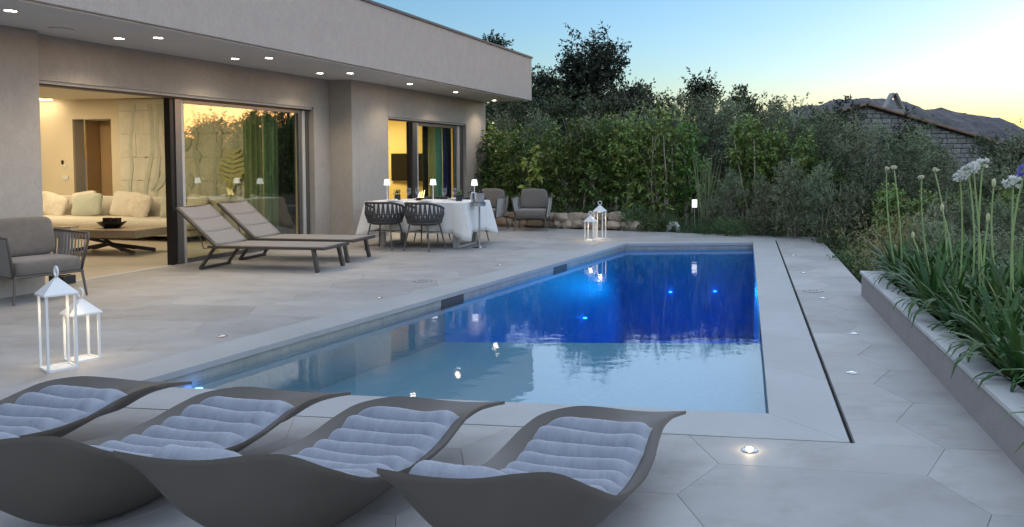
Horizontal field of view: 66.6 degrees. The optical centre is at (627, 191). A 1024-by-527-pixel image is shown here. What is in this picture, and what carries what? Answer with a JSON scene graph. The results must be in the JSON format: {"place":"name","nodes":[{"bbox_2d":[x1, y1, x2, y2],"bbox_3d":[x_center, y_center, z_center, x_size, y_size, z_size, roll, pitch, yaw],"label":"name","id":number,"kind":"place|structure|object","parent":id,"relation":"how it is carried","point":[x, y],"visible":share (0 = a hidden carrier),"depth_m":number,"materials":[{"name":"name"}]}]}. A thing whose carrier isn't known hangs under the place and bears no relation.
{"place":"outdoors","nodes":[
{"label":"outdoors","id":0,"kind":"place"},
{"bbox_2d":[0,227,1023,526],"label":"terrace","id":1,"kind":"structure","parent":0,"point":[920,449],"depth_m":4.90,"materials":[{"name":"stone paving"},{"name":"grout"}]},
{"bbox_2d":[0,216,89,305],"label":"rope armchair","id":2,"kind":"object","parent":1,"relation":"on","point":[28,245],"visible":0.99,"depth_m":8.07,"materials":[{"name":"fabric"}]},
{"bbox_2d":[34,266,78,372],"bbox_3d":[-3.955,0.868,5.331,0.201,0.719,0.201,2,3,38],"label":"lantern","id":3,"kind":"object","parent":1,"relation":"on","point":[55,286],"visible":1,"depth_m":5.31,"materials":[{"name":"white paint"}]},
{"bbox_2d":[59,287,101,362],"bbox_3d":[-3.955,0.953,5.565,0.191,0.530,0.191,1,3,30],"label":"lantern","id":4,"kind":"object","parent":1,"relation":"on","point":[86,308],"visible":0.93,"depth_m":5.54,"materials":[{"name":"white paint"}]},
{"bbox_2d":[0,376,191,436],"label":"wave lounger","id":5,"kind":"object","parent":1,"relation":"on","point":[134,390],"visible":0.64,"depth_m":4.10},
{"bbox_2d":[0,385,127,435],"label":"quilted pad","id":6,"kind":"object","parent":5,"relation":"on","point":[50,407],"visible":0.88,"depth_m":3.84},
{"bbox_2d":[0,387,350,525],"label":"wave lounger","id":7,"kind":"object","parent":1,"relation":"on","point":[53,480],"visible":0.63,"depth_m":2.83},
{"bbox_2d":[0,396,294,456],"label":"quilted pad","id":8,"kind":"object","parent":7,"relation":"on","point":[218,422],"visible":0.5,"depth_m":3.58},
{"bbox_2d":[175,204,348,272],"bbox_3d":[-4.881,0.607,10.315,2.085,0.832,0.692,0,2,8],"label":"sun lounger","id":9,"kind":"object","parent":1,"relation":"on","point":[213,224],"visible":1,"depth_m":10.28,"materials":[{"name":"fabric"}]},
{"bbox_2d":[217,201,374,262],"bbox_3d":[-4.841,0.567,11.274,2.085,0.832,0.692,0,2,8],"label":"sun lounger","id":10,"kind":"object","parent":1,"relation":"on","point":[251,219],"visible":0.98,"depth_m":11.25,"materials":[{"name":"fabric"}]},
{"bbox_2d":[113,396,504,526],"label":"wave lounger","id":11,"kind":"object","parent":1,"relation":"on","point":[282,488],"visible":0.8,"depth_m":2.60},
{"bbox_2d":[151,406,458,476],"bbox_3d":[-1.201,1.011,3.121,0.529,0.348,1.260,1,2,14],"label":"quilted pad","id":12,"kind":"object","parent":11,"relation":"on","point":[367,442],"visible":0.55,"depth_m":3.37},
{"bbox_2d":[364,201,405,250],"bbox_3d":[-3.941,0.537,12.473,0.646,0.786,0.571,0,2,10],"label":"dining chair","id":13,"kind":"object","parent":1,"relation":"on","point":[370,213],"visible":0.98,"depth_m":12.27,"materials":[{"name":"wicker"}]},
{"bbox_2d":[403,202,445,251],"bbox_3d":[-3.258,0.544,12.313,0.646,0.786,0.571,1,3,20],"label":"dining chair","id":14,"kind":"object","parent":1,"relation":"on","point":[413,218],"visible":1,"depth_m":12.10,"materials":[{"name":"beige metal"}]},
{"bbox_2d":[380,232,476,247],"bbox_3d":[-3.400,0.530,13.154,1.800,0.740,0.950,1,2,14],"label":"dining table","id":15,"kind":"object","parent":1,"relation":"on","point":[456,242],"visible":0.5,"depth_m":13.00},
{"bbox_2d":[356,199,498,241],"bbox_3d":[-3.400,0.454,13.151,2.136,0.615,1.286,1,2,14],"label":"tablecloth","id":16,"kind":"object","parent":15,"relation":"on","point":[460,220],"visible":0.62,"depth_m":12.68,"materials":[{"name":"white fabric"}]},
{"bbox_2d":[162,245,764,412],"bbox_3d":[-0.513,1.962,9.265,4.144,1.704,9.356,0,2,9],"label":"pool basin","id":17,"kind":"object","parent":1,"relation":"in","point":[641,336],"visible":0.39,"depth_m":7.74,"materials":[{"name":"liquid"}]},
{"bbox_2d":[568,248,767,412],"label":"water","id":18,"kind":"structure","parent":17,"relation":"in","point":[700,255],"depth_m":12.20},
{"bbox_2d":[95,240,849,442],"bbox_3d":[-0.550,1.085,9.281,4.972,0.045,10.203,0,2,9],"label":"pool coping","id":19,"kind":"object","parent":1,"relation":"on","point":[801,405],"visible":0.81,"depth_m":5.45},
{"bbox_2d":[466,189,508,227],"bbox_3d":[-2.913,0.358,16.006,0.757,0.846,0.721,1,2,14],"label":"rope armchair","id":20,"kind":"object","parent":1,"relation":"on","point":[496,197],"visible":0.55,"depth_m":16.07,"materials":[{"name":"fabric"}]},
{"bbox_2d":[377,406,685,526],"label":"wave lounger","id":21,"kind":"object","parent":1,"relation":"on","point":[540,499],"visible":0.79,"depth_m":2.43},
{"bbox_2d":[409,417,652,494],"bbox_3d":[-0.289,1.016,2.975,0.528,0.348,1.260,1,2,15],"label":"quilted pad","id":22,"kind":"object","parent":21,"relation":"on","point":[604,455],"visible":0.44,"depth_m":3.23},
{"bbox_2d":[512,189,551,230],"bbox_3d":[-1.959,0.361,15.937,0.757,0.846,0.721,0,2,2],"label":"rope armchair","id":23,"kind":"object","parent":1,"relation":"on","point":[535,203],"visible":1,"depth_m":16.02,"materials":[{"name":"fabric"}]},
{"bbox_2d":[742,173,782,235],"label":"olive shrub","id":24,"kind":"object","parent":1,"relation":"on","point":[762,221],"visible":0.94,"depth_m":14.56,"materials":[{"name":"green plant"}]},
{"bbox_2d":[765,156,814,237],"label":"olive shrub","id":25,"kind":"object","parent":1,"relation":"on","point":[790,181],"visible":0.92,"depth_m":14.14,"materials":[{"name":"green plant"}]},
{"bbox_2d":[85,160,1022,278],"bbox_3d":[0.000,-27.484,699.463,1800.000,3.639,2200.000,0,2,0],"label":"ground","id":26,"kind":"structure","parent":0,"point":[696,214],"depth_m":17.83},
{"bbox_2d":[0,0,532,297],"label":"house","id":27,"kind":"structure","parent":26,"relation":"on","point":[362,90],"depth_m":11.88,"materials":[{"name":"paint"}]},
{"bbox_2d":[100,122,112,195],"bbox_3d":[-10.326,-0.316,15.530,0.665,2.210,0.178,0,2,-3],"label":"passage door","id":28,"kind":"structure","parent":27,"relation":"in","point":[105,127],"depth_m":15.52,"materials":[{"name":"brown wood"}]},
{"bbox_2d":[57,225,166,254],"bbox_3d":[-8.100,0.750,11.992,1.560,0.383,0.720,0,2,8],"label":"coffee table","id":29,"kind":"object","parent":27,"relation":"on","point":[97,233],"visible":0.72,"depth_m":11.82,"materials":[{"name":"brown wood"}]},
{"bbox_2d":[43,195,224,239],"bbox_3d":[-9.928,0.469,14.364,5.000,0.760,0.880,1,2,14],"label":"sofa","id":30,"kind":"object","parent":27,"relation":"on","point":[153,218],"visible":0.14,"depth_m":14.02,"materials":[{"name":"fabric"}]},
{"bbox_2d":[43,192,68,215],"bbox_3d":[-10.913,0.258,14.621,0.620,0.439,0.170,16,-8,19],"label":"sofa pillow","id":31,"kind":"object","parent":30,"relation":"on","point":[54,204],"visible":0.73,"depth_m":14.53,"materials":[{"name":"fabric"}]},
{"bbox_2d":[71,193,102,215],"bbox_3d":[-10.124,0.247,14.396,0.620,0.439,0.170,-5,-14,11],"label":"sofa pillow","id":32,"kind":"object","parent":30,"relation":"on","point":[87,204],"visible":0.98,"depth_m":14.32,"materials":[{"name":"beige fabric"}]},
{"bbox_2d":[109,191,133,215],"bbox_3d":[-9.401,0.227,14.394,0.620,0.479,0.170,5,-13,14],"label":"sofa pillow","id":33,"kind":"object","parent":30,"relation":"on","point":[120,202],"visible":0.6,"depth_m":14.34,"materials":[{"name":"fabric"}]},
{"bbox_2d":[126,192,152,216],"bbox_3d":[-8.995,0.257,14.166,0.540,0.459,0.170,12,-9,24],"label":"sofa pillow","id":34,"kind":"object","parent":30,"relation":"on","point":[139,204],"visible":0.94,"depth_m":14.08,"materials":[{"name":"fabric"}]},
{"bbox_2d":[39,80,311,281],"bbox_3d":[-6.151,-0.164,10.807,0.200,2.364,5.096,1,2,14],"label":"sliding door","id":35,"kind":"structure","parent":27,"relation":"in","point":[173,103],"depth_m":10.63,"materials":[{"name":"metal"}]},
{"bbox_2d":[118,99,244,232],"bbox_3d":[-8.200,-0.500,14.314,3.146,2.496,0.074,1,2,14],"label":"wall mural","id":36,"kind":"object","parent":27,"relation":"attached to","point":[214,164],"depth_m":14.29,"materials":[{"name":"stone"}]},
{"bbox_2d":[242,109,262,238],"bbox_3d":[-6.054,-0.355,12.419,0.115,2.530,0.424,1,2,14],"label":"curtain","id":37,"kind":"object","parent":27,"relation":"hanging from","point":[253,158],"visible":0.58,"depth_m":12.41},
{"bbox_2d":[263,111,277,228],"bbox_3d":[-5.943,-0.370,12.768,0.118,2.530,0.294,1,2,14],"label":"curtain","id":38,"kind":"object","parent":27,"relation":"hanging from","point":[270,139],"visible":0.68,"depth_m":12.77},
{"bbox_2d":[277,112,295,233],"bbox_3d":[-5.834,-0.384,13.108,0.117,2.530,0.415,1,2,14],"label":"curtain","id":39,"kind":"object","parent":27,"relation":"hanging from","point":[286,174],"visible":0.77,"depth_m":13.13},
{"bbox_2d":[391,153,422,180],"bbox_3d":[-5.446,-0.617,19.025,0.940,0.680,0.054,1,3,20],"label":"television","id":40,"kind":"object","parent":27,"relation":"attached to","point":[398,166],"depth_m":19.06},
{"bbox_2d":[388,117,463,234],"bbox_3d":[-4.258,-0.359,16.284,0.160,2.294,3.272,1,2,14],"label":"sliding door","id":41,"kind":"structure","parent":27,"relation":"in","point":[412,125],"depth_m":15.90,"materials":[{"name":"metal"}]},
{"bbox_2d":[428,127,435,198],"bbox_3d":[-4.350,-0.528,17.131,0.094,2.480,0.234,1,2,14],"label":"curtain","id":42,"kind":"object","parent":27,"relation":"hanging from","point":[431,150],"visible":0.45,"depth_m":17.06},
{"bbox_2d":[435,127,442,198],"bbox_3d":[-4.264,-0.538,17.380,0.097,2.480,0.275,1,2,14],"label":"curtain","id":43,"kind":"object","parent":27,"relation":"hanging from","point":[438,157],"visible":0.57,"depth_m":17.35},
{"bbox_2d":[442,128,450,198],"bbox_3d":[-4.157,-0.552,17.715,0.098,2.480,0.414,1,2,14],"label":"curtain","id":44,"kind":"object","parent":27,"relation":"hanging from","point":[446,139],"visible":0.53,"depth_m":17.66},
{"bbox_2d":[468,119,514,204],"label":"laurel shrub","id":45,"kind":"object","parent":26,"relation":"on","point":[493,161],"visible":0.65,"depth_m":18.32,"materials":[{"name":"green plant"}]},
{"bbox_2d":[480,102,529,209],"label":"olive shrub","id":46,"kind":"object","parent":26,"relation":"on","point":[505,120],"visible":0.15,"depth_m":19.30,"materials":[{"name":"green plant"}]},
{"bbox_2d":[486,83,545,190],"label":"evergreen shrub","id":47,"kind":"object","parent":26,"relation":"on","point":[521,108],"visible":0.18,"depth_m":21.39,"materials":[{"name":"green plant"}]},
{"bbox_2d":[494,122,541,211],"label":"laurel shrub","id":48,"kind":"object","parent":26,"relation":"on","point":[515,179],"visible":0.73,"depth_m":17.66,"materials":[{"name":"green plant"}]},
{"bbox_2d":[510,104,560,190],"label":"olive shrub","id":49,"kind":"object","parent":26,"relation":"on","point":[535,129],"visible":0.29,"depth_m":19.14,"materials":[{"name":"green plant"}]},
{"bbox_2d":[514,85,573,202],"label":"evergreen shrub","id":50,"kind":"object","parent":26,"relation":"on","point":[554,105],"visible":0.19,"depth_m":21.00,"materials":[{"name":"green plant"}]},
{"bbox_2d":[512,63,576,166],"bbox_3d":[-2.704,-2.104,26.004,2.583,4.528,2.760,1,3,21],"label":"broad tree","id":51,"kind":"object","parent":26,"relation":"on","point":[549,81],"visible":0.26,"depth_m":25.51,"materials":[{"name":"green plant"}]},
{"bbox_2d":[518,117,575,211],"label":"laurel shrub","id":52,"kind":"object","parent":26,"relation":"on","point":[548,162],"visible":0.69,"depth_m":17.17,"materials":[{"name":"green plant"}]},
{"bbox_2d":[495,211,641,230],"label":"stone wall","id":53,"kind":"structure","parent":26,"relation":"on","point":[561,220],"depth_m":16.18,"materials":[{"name":"stone"}]},
{"bbox_2d":[545,116,600,212],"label":"laurel shrub","id":54,"kind":"object","parent":26,"relation":"on","point":[584,142],"visible":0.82,"depth_m":17.03,"materials":[{"name":"green plant"}]},
{"bbox_2d":[549,82,609,204],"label":"evergreen shrub","id":55,"kind":"object","parent":26,"relation":"on","point":[577,112],"visible":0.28,"depth_m":20.81,"materials":[{"name":"green plant"}]},
{"bbox_2d":[550,20,631,177],"bbox_3d":[-1.266,-2.968,26.768,3.926,6.055,4.111,2,3,32],"label":"broad tree","id":56,"kind":"object","parent":26,"relation":"on","point":[594,71],"visible":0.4,"depth_m":26.38,"materials":[{"name":"green plant"}]},
{"bbox_2d":[575,111,626,210],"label":"laurel shrub","id":57,"kind":"object","parent":26,"relation":"on","point":[606,188],"visible":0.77,"depth_m":16.82,"materials":[{"name":"green plant"}]},
{"bbox_2d":[577,85,637,205],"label":"evergreen shrub","id":58,"kind":"object","parent":26,"relation":"on","point":[614,108],"visible":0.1,"depth_m":20.66,"materials":[{"name":"green plant"}]},
{"bbox_2d":[599,106,657,213],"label":"laurel shrub","id":59,"kind":"object","parent":26,"relation":"on","point":[630,185],"visible":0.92,"depth_m":16.61,"materials":[{"name":"green plant"}]},
{"bbox_2d":[592,77,665,138],"bbox_3d":[0.163,-1.870,26.195,3.450,4.052,3.096,1,3,21],"label":"broad tree","id":60,"kind":"object","parent":26,"relation":"on","point":[631,91],"visible":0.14,"depth_m":25.56,"materials":[{"name":"green plant"}]},
{"bbox_2d":[612,83,675,205],"bbox_3d":[0.312,-1.244,20.586,2.298,3.491,1.995,1,3,26],"label":"evergreen shrub","id":61,"kind":"object","parent":26,"relation":"on","point":[647,97],"visible":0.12,"depth_m":20.41,"materials":[{"name":"green plant"}]},
{"bbox_2d":[623,101,691,225],"bbox_3d":[0.565,-0.622,16.580,1.378,2.749,1.579,-2,3,-44],"label":"laurel shrub","id":62,"kind":"object","parent":26,"relation":"on","point":[663,172],"visible":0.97,"depth_m":16.45,"materials":[{"name":"green plant"}]},
{"bbox_2d":[651,87,706,205],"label":"evergreen shrub","id":63,"kind":"object","parent":26,"relation":"on","point":[671,106],"visible":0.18,"depth_m":20.06,"materials":[{"name":"green plant"}]},
{"bbox_2d":[650,90,717,213],"bbox_3d":[1.255,-0.930,18.340,1.876,2.979,1.746,-1,2,-12],"label":"olive shrub","id":64,"kind":"object","parent":26,"relation":"on","point":[677,114],"visible":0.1,"depth_m":18.16,"materials":[{"name":"green plant"}]},
{"bbox_2d":[658,108,719,224],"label":"laurel shrub","id":65,"kind":"object","parent":26,"relation":"on","point":[689,150],"visible":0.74,"depth_m":16.83,"materials":[{"name":"green plant"}]},
{"bbox_2d":[681,67,721,149],"bbox_3d":[2.729,-2.357,29.027,2.024,4.628,2.221,-1,3,-26],"label":"slender tree","id":66,"kind":"object","parent":26,"relation":"on","point":[699,87],"visible":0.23,"depth_m":28.63,"materials":[{"name":"green plant"}]},
{"bbox_2d":[692,152,722,233],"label":"reed clump","id":67,"kind":"object","parent":26,"relation":"on","point":[701,205],"visible":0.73,"depth_m":15.68,"materials":[{"name":"green plant"}]},
{"bbox_2d":[674,86,752,214],"bbox_3d":[2.005,-0.952,17.968,1.950,2.994,1.495,-1,2,-13],"label":"olive shrub","id":68,"kind":"object","parent":26,"relation":"on","point":[715,136],"visible":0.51,"depth_m":17.83,"materials":[{"name":"green plant"}]},
{"bbox_2d":[705,167,751,231],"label":"olive shrub","id":69,"kind":"object","parent":26,"relation":"on","point":[730,187],"visible":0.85,"depth_m":15.43,"materials":[{"name":"green plant"}]},
{"bbox_2d":[706,99,758,214],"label":"olive shrub","id":70,"kind":"object","parent":26,"relation":"on","point":[724,130],"visible":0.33,"depth_m":17.61,"materials":[{"name":"green plant"}]},
{"bbox_2d":[719,113,779,224],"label":"laurel shrub","id":71,"kind":"object","parent":26,"relation":"on","point":[747,143],"visible":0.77,"depth_m":16.38,"materials":[{"name":"green plant"}]},
{"bbox_2d":[735,94,801,215],"bbox_3d":[3.210,-0.821,17.333,1.666,2.843,1.790,-1,3,-21],"label":"olive shrub","id":72,"kind":"object","parent":26,"relation":"on","point":[767,122],"visible":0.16,"depth_m":17.25,"materials":[{"name":"green plant"}]},
{"bbox_2d":[748,116,798,222],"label":"laurel shrub","id":73,"kind":"object","parent":26,"relation":"on","point":[775,153],"visible":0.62,"depth_m":16.07,"materials":[{"name":"green plant"}]},
{"bbox_2d":[767,98,828,216],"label":"olive shrub","id":74,"kind":"object","parent":26,"relation":"on","point":[796,124],"visible":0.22,"depth_m":17.08,"materials":[{"name":"green plant"}]},
{"bbox_2d":[774,124,826,222],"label":"laurel shrub","id":75,"kind":"object","parent":26,"relation":"on","point":[805,159],"visible":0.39,"depth_m":15.72,"materials":[{"name":"green plant"}]},
{"bbox_2d":[786,101,847,215],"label":"olive shrub","id":76,"kind":"object","parent":26,"relation":"on","point":[828,131],"visible":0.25,"depth_m":16.55,"materials":[{"name":"green plant"}]},
{"bbox_2d":[793,157,847,243],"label":"olive shrub","id":77,"kind":"object","parent":26,"relation":"on","point":[815,206],"visible":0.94,"depth_m":13.78,"materials":[{"name":"green plant"}]},
{"bbox_2d":[803,154,852,243],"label":"laurel shrub","id":78,"kind":"object","parent":26,"relation":"on","point":[839,181],"visible":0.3,"depth_m":14.82,"materials":[{"name":"green plant"}]},
{"bbox_2d":[801,147,881,238],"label":"evergreen shrub","id":79,"kind":"object","parent":26,"relation":"on","point":[839,164],"visible":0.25,"depth_m":14.79,"materials":[{"name":"green plant"}]},
{"bbox_2d":[821,181,872,268],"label":"olive shrub","id":80,"kind":"object","parent":26,"relation":"on","point":[850,209],"visible":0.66,"depth_m":13.36,"materials":[{"name":"green plant"}]},
{"bbox_2d":[817,105,876,198],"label":"evergreen shrub","id":81,"kind":"object","parent":26,"relation":"on","point":[856,123],"visible":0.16,"depth_m":18.42,"materials":[{"name":"green plant"}]},
{"bbox_2d":[822,110,882,195],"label":"olive shrub","id":82,"kind":"object","parent":26,"relation":"on","point":[854,142],"visible":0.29,"depth_m":15.88,"materials":[{"name":"green plant"}]},
{"bbox_2d":[828,163,900,265],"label":"evergreen shrub","id":83,"kind":"object","parent":26,"relation":"on","point":[849,181],"visible":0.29,"depth_m":13.57,"materials":[{"name":"green plant"}]},
{"bbox_2d":[827,242,914,280],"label":"rosemary bush","id":84,"kind":"object","parent":26,"relation":"on","point":[841,259],"visible":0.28,"depth_m":11.00,"materials":[{"name":"green plant"}]},
{"bbox_2d":[824,196,940,278],"bbox_3d":[3.599,0.816,10.536,1.357,1.623,1.678,-1,3,-23],"label":"dry bush","id":85,"kind":"object","parent":26,"relation":"on","point":[903,234],"visible":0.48,"depth_m":10.65,"materials":[{"name":"green plant"}]},
{"bbox_2d":[761,93,1006,185],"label":"stone house","id":86,"kind":"structure","parent":26,"relation":"on","point":[895,116],"depth_m":30.92,"materials":[{"name":"stone"}]},
{"bbox_2d":[856,118,913,200],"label":"olive shrub","id":87,"kind":"object","parent":26,"relation":"on","point":[885,154],"visible":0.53,"depth_m":15.43,"materials":[{"name":"green plant"}]},
{"bbox_2d":[857,165,926,250],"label":"evergreen shrub","id":88,"kind":"object","parent":26,"relation":"on","point":[909,183],"visible":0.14,"depth_m":13.20,"materials":[{"name":"green plant"}]},
{"bbox_2d":[882,124,951,218],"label":"olive shrub","id":89,"kind":"object","parent":26,"relation":"on","point":[920,149],"visible":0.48,"depth_m":15.33,"materials":[{"name":"green plant"}]},
{"bbox_2d":[896,211,943,256],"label":"olive shrub","id":90,"kind":"object","parent":26,"relation":"on","point":[927,229],"visible":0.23,"depth_m":10.24,"materials":[{"name":"green plant"}]},
{"bbox_2d":[898,161,956,234],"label":"evergreen shrub","id":91,"kind":"object","parent":26,"relation":"on","point":[925,184],"visible":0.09,"depth_m":12.70,"materials":[{"name":"green plant"}]},
{"bbox_2d":[897,186,969,248],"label":"olive shrub","id":92,"kind":"object","parent":26,"relation":"on","point":[936,211],"visible":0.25,"depth_m":11.37,"materials":[{"name":"green plant"}]},
{"bbox_2d":[911,138,971,214],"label":"olive shrub","id":93,"kind":"object","parent":26,"relation":"on","point":[941,157],"visible":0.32,"depth_m":14.91,"materials":[{"name":"green plant"}]},
{"bbox_2d":[860,271,1023,473],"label":"planter","id":94,"kind":"object","parent":26,"relation":"on","point":[988,403],"visible":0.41,"depth_m":4.63,"materials":[{"name":"paint"}]},
{"bbox_2d":[887,240,989,320],"bbox_3d":[2.521,0.716,6.131,0.920,0.599,0.986,0,2,10],"label":"agapanthus","id":95,"kind":"object","parent":94,"relation":"on","point":[941,270],"visible":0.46,"depth_m":6.26,"materials":[{"name":"green plant"}]},
{"bbox_2d":[886,256,1003,327],"bbox_3d":[2.453,0.746,5.799,0.935,0.568,0.872,1,2,12],"label":"agapanthus","id":96,"kind":"object","parent":94,"relation":"on","point":[966,292],"visible":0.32,"depth_m":5.82,"materials":[{"name":"green plant"}]},
{"bbox_2d":[899,274,1002,338],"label":"agapanthus","id":97,"kind":"object","parent":94,"relation":"in","point":[945,306],"visible":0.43,"depth_m":5.40,"materials":[{"name":"green plant"}]},
{"bbox_2d":[923,283,1005,351],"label":"agapanthus","id":98,"kind":"object","parent":94,"relation":"in","point":[974,307],"visible":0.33,"depth_m":5.12,"materials":[{"name":"green plant"}]},
{"bbox_2d":[929,295,1023,377],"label":"agapanthus","id":99,"kind":"object","parent":94,"relation":"on","point":[995,328],"visible":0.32,"depth_m":4.46,"materials":[{"name":"green plant"}]},
{"bbox_2d":[941,256,1023,316],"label":"agapanthus","id":100,"kind":"object","parent":94,"relation":"on","point":[994,286],"visible":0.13,"depth_m":5.51,"materials":[{"name":"green plant"}]},
{"bbox_2d":[942,280,1023,363],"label":"agapanthus","id":101,"kind":"object","parent":94,"relation":"in","point":[983,326],"visible":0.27,"depth_m":4.85,"materials":[{"name":"green plant"}]},
{"bbox_2d":[942,301,1023,392],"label":"agapanthus","id":102,"kind":"object","parent":94,"relation":"on","point":[1013,358],"visible":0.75,"depth_m":4.09,"materials":[{"name":"green plant"}]},
{"bbox_2d":[942,188,1005,255],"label":"olive shrub","id":103,"kind":"object","parent":26,"relation":"on","point":[968,224],"visible":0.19,"depth_m":10.98,"materials":[{"name":"green plant"}]},
{"bbox_2d":[964,130,1005,198],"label":"evergreen shrub","id":104,"kind":"object","parent":26,"relation":"on","point":[984,142],"visible":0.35,"depth_m":22.43,"materials":[{"name":"green plant"}]},
{"bbox_2d":[966,188,1023,260],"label":"olive shrub","id":105,"kind":"object","parent":26,"relation":"on","point":[1004,215],"visible":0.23,"depth_m":10.59,"materials":[{"name":"green plant"}]},
{"bbox_2d":[975,118,1023,200],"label":"broad tree","id":106,"kind":"object","parent":26,"relation":"on","point":[1014,159],"visible":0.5,"depth_m":21.55,"materials":[{"name":"green plant"}]},
{"bbox_2d":[84,0,1023,159],"label":"sky","id":107,"kind":"structure","parent":0,"point":[963,56],"materials":[{"name":"blue"}]},
{"bbox_2d":[718,98,1023,159],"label":"hill","id":108,"kind":"structure","parent":0,"point":[974,124],"depth_m":364.01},
{"bbox_2d":[864,181,915,254],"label":"laurel shrub","id":109,"kind":"object","parent":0,"point":[892,195],"visible":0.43,"depth_m":12.54,"materials":[{"name":"green plant"}]},
{"bbox_2d":[900,188,943,250],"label":"laurel shrub","id":110,"kind":"object","parent":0,"point":[917,205],"visible":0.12,"depth_m":12.01,"materials":[{"name":"green plant"}]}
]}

